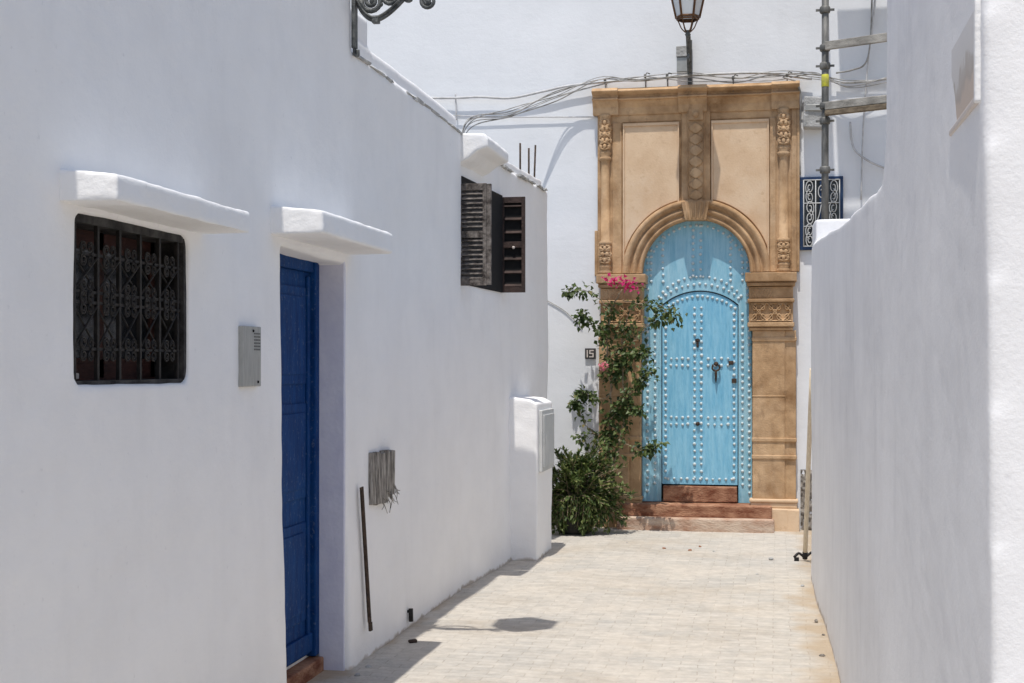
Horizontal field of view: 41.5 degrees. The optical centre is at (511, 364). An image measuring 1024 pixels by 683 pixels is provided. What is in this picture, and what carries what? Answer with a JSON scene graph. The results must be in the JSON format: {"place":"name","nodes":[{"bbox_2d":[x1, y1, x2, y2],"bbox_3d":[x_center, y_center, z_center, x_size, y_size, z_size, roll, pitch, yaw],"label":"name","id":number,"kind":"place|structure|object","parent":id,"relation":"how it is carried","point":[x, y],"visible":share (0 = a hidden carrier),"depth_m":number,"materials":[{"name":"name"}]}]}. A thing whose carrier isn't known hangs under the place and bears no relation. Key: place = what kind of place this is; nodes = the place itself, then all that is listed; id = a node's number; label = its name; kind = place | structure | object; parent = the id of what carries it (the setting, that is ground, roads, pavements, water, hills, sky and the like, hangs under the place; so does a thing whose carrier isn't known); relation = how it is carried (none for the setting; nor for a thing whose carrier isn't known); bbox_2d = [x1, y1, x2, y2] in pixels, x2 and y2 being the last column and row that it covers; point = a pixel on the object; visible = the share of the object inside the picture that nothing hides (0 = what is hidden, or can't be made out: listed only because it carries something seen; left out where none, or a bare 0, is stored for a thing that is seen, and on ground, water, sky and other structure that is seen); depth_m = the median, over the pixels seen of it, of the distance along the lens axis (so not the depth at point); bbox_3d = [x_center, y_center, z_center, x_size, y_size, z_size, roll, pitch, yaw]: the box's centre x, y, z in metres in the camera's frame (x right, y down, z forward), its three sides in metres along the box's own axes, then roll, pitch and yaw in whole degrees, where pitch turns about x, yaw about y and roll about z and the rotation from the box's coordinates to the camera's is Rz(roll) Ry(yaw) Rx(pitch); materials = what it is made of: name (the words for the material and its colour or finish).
{"place":"outdoors","nodes":[
{"label":"outdoors","id":0,"kind":"place"},
{"bbox_2d":[407,608,412,621],"bbox_3d":[-0.654,1.565,8.454,0.075,0.081,0.030,0,0,11],"label":"drain stub","id":1,"kind":"object","parent":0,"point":[410,611],"visible":0.88,"depth_m":8.44,"materials":[{"name":"metal"}]},
{"bbox_2d":[408,639,416,642],"bbox_3d":[-0.589,1.639,8.015,0.059,0.027,0.046,0,0,-16],"label":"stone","id":2,"kind":"object","parent":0,"point":[412,641],"visible":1,"depth_m":8.00,"materials":[{"name":"grey stone"}]},
{"bbox_2d":[307,526,839,682],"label":"paved ground","id":3,"kind":"structure","parent":0,"point":[613,606],"depth_m":8.70,"materials":[{"name":"beige stone"}]},
{"bbox_2d":[0,0,547,682],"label":"white house","id":4,"kind":"structure","parent":3,"relation":"on","point":[188,188],"depth_m":5.83,"materials":[{"name":"white paint"}]},
{"bbox_2d":[73,213,185,384],"bbox_3d":[-1.461,-0.225,4.932,0.170,0.610,0.955,0,0,11],"label":"window","id":5,"kind":"structure","parent":4,"relation":"in","point":[129,280],"depth_m":4.99,"materials":[{"name":"black metal"}]},
{"bbox_2d":[238,326,260,386],"bbox_3d":[-1.149,-0.037,5.933,0.035,0.265,0.200,0,0,11],"label":"intercom panel","id":6,"kind":"object","parent":4,"relation":"attached to","point":[249,351],"visible":1,"depth_m":5.89,"materials":[{"name":"metal"}]},
{"bbox_2d":[280,254,318,666],"bbox_3d":[-1.164,0.495,6.843,0.075,2.130,0.980,0,0,11],"label":"door","id":7,"kind":"structure","parent":4,"relation":"in","point":[299,278],"depth_m":7.07,"materials":[{"name":"blue paint"}]},
{"bbox_2d":[360,487,372,630],"bbox_3d":[-0.807,1.077,7.480,0.017,0.812,0.120,0,0,25],"label":"iron bar","id":8,"kind":"object","parent":4,"relation":"attached to","point":[367,586],"visible":1,"depth_m":7.47,"materials":[{"name":"metal"}]},
{"bbox_2d":[368,450,399,512],"bbox_3d":[-0.757,0.683,7.918,0.066,0.375,0.517,0,0,11],"label":"wood hatch","id":9,"kind":"object","parent":4,"relation":"attached to","point":[381,478],"visible":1,"depth_m":7.83,"materials":[{"name":"grey wood"}]},
{"bbox_2d":[351,0,435,56],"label":"wall lamp","id":10,"kind":"object","parent":4,"relation":"attached to","point":[362,8],"visible":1,"depth_m":7.30,"materials":[{"name":"grey metal"}]},
{"bbox_2d":[461,176,524,292],"bbox_3d":[-0.174,-0.992,10.561,0.325,0.815,1.303,0,0,11],"label":"shuttered window","id":11,"kind":"structure","parent":4,"relation":"in","point":[492,224],"depth_m":10.55,"materials":[{"name":"black wood"}]},
{"bbox_2d":[519,143,520,169],"bbox_3d":[0.075,-1.761,12.302,0.018,0.522,0.016,0,0,11],"label":"rebar","id":12,"kind":"object","parent":4,"relation":"attached to","point":[520,156],"visible":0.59,"depth_m":12.29,"materials":[{"name":"metal"}]},
{"bbox_2d":[528,148,529,173],"bbox_3d":[0.159,-1.772,12.730,0.018,0.545,0.016,0,0,11],"label":"rebar","id":13,"kind":"object","parent":4,"relation":"attached to","point":[528,160],"visible":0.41,"depth_m":12.72,"materials":[{"name":"metal"}]},
{"bbox_2d":[533,145,535,176],"bbox_3d":[0.221,-1.811,13.022,0.028,0.621,0.016,0,0,11],"label":"rebar","id":14,"kind":"object","parent":4,"relation":"attached to","point":[534,160],"visible":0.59,"depth_m":13.02,"materials":[{"name":"metal"}]},
{"bbox_2d":[462,70,886,132],"bbox_3d":[1.647,-2.287,13.475,4.370,1.349,0.941,0,0,-5],"label":"cable","id":15,"kind":"object","parent":4,"relation":"attached to","point":[769,73],"visible":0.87,"depth_m":13.54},
{"bbox_2d":[509,396,553,560],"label":"meter pillar","id":16,"kind":"structure","parent":3,"relation":"on","point":[531,437],"depth_m":11.40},
{"bbox_2d":[552,509,593,533],"bbox_3d":[0.617,1.538,13.280,0.450,0.225,0.450,0,0,11],"label":"plant pot","id":17,"kind":"object","parent":3,"relation":"on","point":[571,529],"visible":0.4,"depth_m":13.11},
{"bbox_2d":[551,436,637,535],"bbox_3d":[0.727,1.183,13.253,0.935,0.961,0.807,0,0,35],"label":"shrub","id":18,"kind":"object","parent":17,"relation":"in","point":[584,488],"visible":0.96,"depth_m":13.13,"materials":[{"name":"green plant"}]},
{"bbox_2d":[350,0,886,532],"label":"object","id":19,"kind":"structure","parent":3,"relation":"on","point":[698,202],"depth_m":13.72,"materials":[{"name":"paint"}]},
{"bbox_2d":[455,94,456,119],"bbox_3d":[-0.588,-2.704,14.144,0.027,0.274,0.024,0,0,11],"label":"cable","id":20,"kind":"object","parent":19,"relation":"attached to","point":[456,107],"visible":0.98,"depth_m":14.14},
{"bbox_2d":[453,115,597,117],"bbox_3d":[0.090,-2.585,14.016,1.617,0.089,0.012,0,0,11],"label":"cable","id":21,"kind":"object","parent":19,"relation":"attached to","point":[545,116],"visible":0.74,"depth_m":13.94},
{"bbox_2d":[548,301,580,326],"bbox_3d":[0.418,-0.591,13.970,0.624,0.426,0.011,0,0,11],"label":"cable","id":22,"kind":"object","parent":19,"relation":"attached to","point":[564,310],"visible":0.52,"depth_m":13.94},
{"bbox_2d":[585,348,595,358],"bbox_3d":[0.807,-0.117,13.895,0.110,0.110,0.031,0,0,11],"label":"house number","id":23,"kind":"object","parent":19,"relation":"attached to","point":[590,353],"visible":1,"depth_m":13.88,"materials":[{"name":"stone"}]},
{"bbox_2d":[431,72,811,98],"bbox_3d":[1.033,-2.852,13.806,3.978,0.185,0.044,0,0,11],"label":"cable","id":24,"kind":"object","parent":19,"relation":"attached to","point":[520,96],"visible":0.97,"depth_m":13.93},
{"bbox_2d":[676,46,686,72],"bbox_3d":[1.738,-3.102,13.694,0.142,0.259,0.065,0,0,11],"label":"junction box","id":25,"kind":"object","parent":19,"relation":"attached to","point":[681,53],"visible":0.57,"depth_m":13.68,"materials":[{"name":"grey metal"}]},
{"bbox_2d":[671,0,703,84],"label":"wall lamp","id":26,"kind":"object","parent":19,"relation":"attached to","point":[687,11],"visible":0.99,"depth_m":13.04,"materials":[{"name":"grey metal"}]},
{"bbox_2d":[591,80,799,531],"bbox_3d":[1.845,-0.563,13.623,2.069,4.527,0.273,0,0,11],"label":"stone doorway","id":27,"kind":"structure","parent":19,"relation":"in","point":[669,156],"depth_m":13.58,"materials":[{"name":"stone"}]},
{"bbox_2d":[642,221,751,502],"bbox_3d":[1.883,-0.045,13.756,1.109,2.878,0.108,0,0,11],"label":"studded door","id":28,"kind":"structure","parent":19,"relation":"in","point":[700,404],"depth_m":13.74,"materials":[{"name":"teal paint"}]},
{"bbox_2d":[783,76,801,174],"bbox_3d":[2.801,-2.383,13.393,0.209,0.975,0.122,0,0,-19],"label":"cable","id":29,"kind":"object","parent":19,"relation":"attached to","point":[788,78],"visible":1,"depth_m":13.42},
{"bbox_2d":[803,96,821,129],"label":"concrete block","id":30,"kind":"structure","parent":19,"relation":"attached to","point":[812,113],"depth_m":13.31,"materials":[{"name":"concrete"}]},
{"bbox_2d":[800,176,842,249],"bbox_3d":[3.081,-1.511,13.440,0.418,0.728,0.075,0,0,11],"label":"window","id":31,"kind":"structure","parent":19,"relation":"in","point":[810,187],"depth_m":13.43,"materials":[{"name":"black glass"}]},
{"bbox_2d":[836,0,872,73],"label":"cable","id":32,"kind":"object","parent":19,"relation":"attached to","point":[863,65],"visible":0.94,"depth_m":13.31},
{"bbox_2d":[849,122,883,168],"bbox_3d":[3.642,-2.129,13.288,0.633,0.553,0.041,0,0,11],"label":"cable","id":33,"kind":"object","parent":19,"relation":"attached to","point":[857,152],"visible":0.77,"depth_m":13.33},
{"bbox_2d":[860,0,874,199],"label":"cable","id":34,"kind":"object","parent":19,"relation":"attached to","point":[864,112],"visible":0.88,"depth_m":13.33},
{"bbox_2d":[561,273,687,506],"bbox_3d":[1.144,0.336,13.420,1.317,2.511,0.446,0,0,24],"label":"bougainvillea","id":35,"kind":"object","parent":3,"relation":"on","point":[622,363],"visible":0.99,"depth_m":13.46,"materials":[{"name":"green plant"}]},
{"bbox_2d":[793,368,811,560],"bbox_3d":[2.412,0.836,11.071,0.200,1.627,0.712,0,0,11],"label":"leaning pole","id":36,"kind":"object","parent":3,"relation":"on","point":[804,554],"visible":0.81,"depth_m":11.12,"materials":[{"name":"brown wood"}]},
{"bbox_2d":[816,0,886,219],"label":"scaffold","id":37,"kind":"object","parent":3,"relation":"on","point":[828,108],"visible":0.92,"depth_m":11.85,"materials":[{"name":"grey metal"}]},
{"bbox_2d":[811,0,1023,682],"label":"alley wall","id":38,"kind":"structure","parent":3,"relation":"on","point":[917,390],"depth_m":2.61,"materials":[{"name":"white paint"}]},
{"bbox_2d":[949,0,980,135],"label":"tile plaque","id":39,"kind":"object","parent":38,"relation":"attached to","point":[966,64],"visible":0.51,"depth_m":2.08,"materials":[{"name":"beige paint"}]}
]}

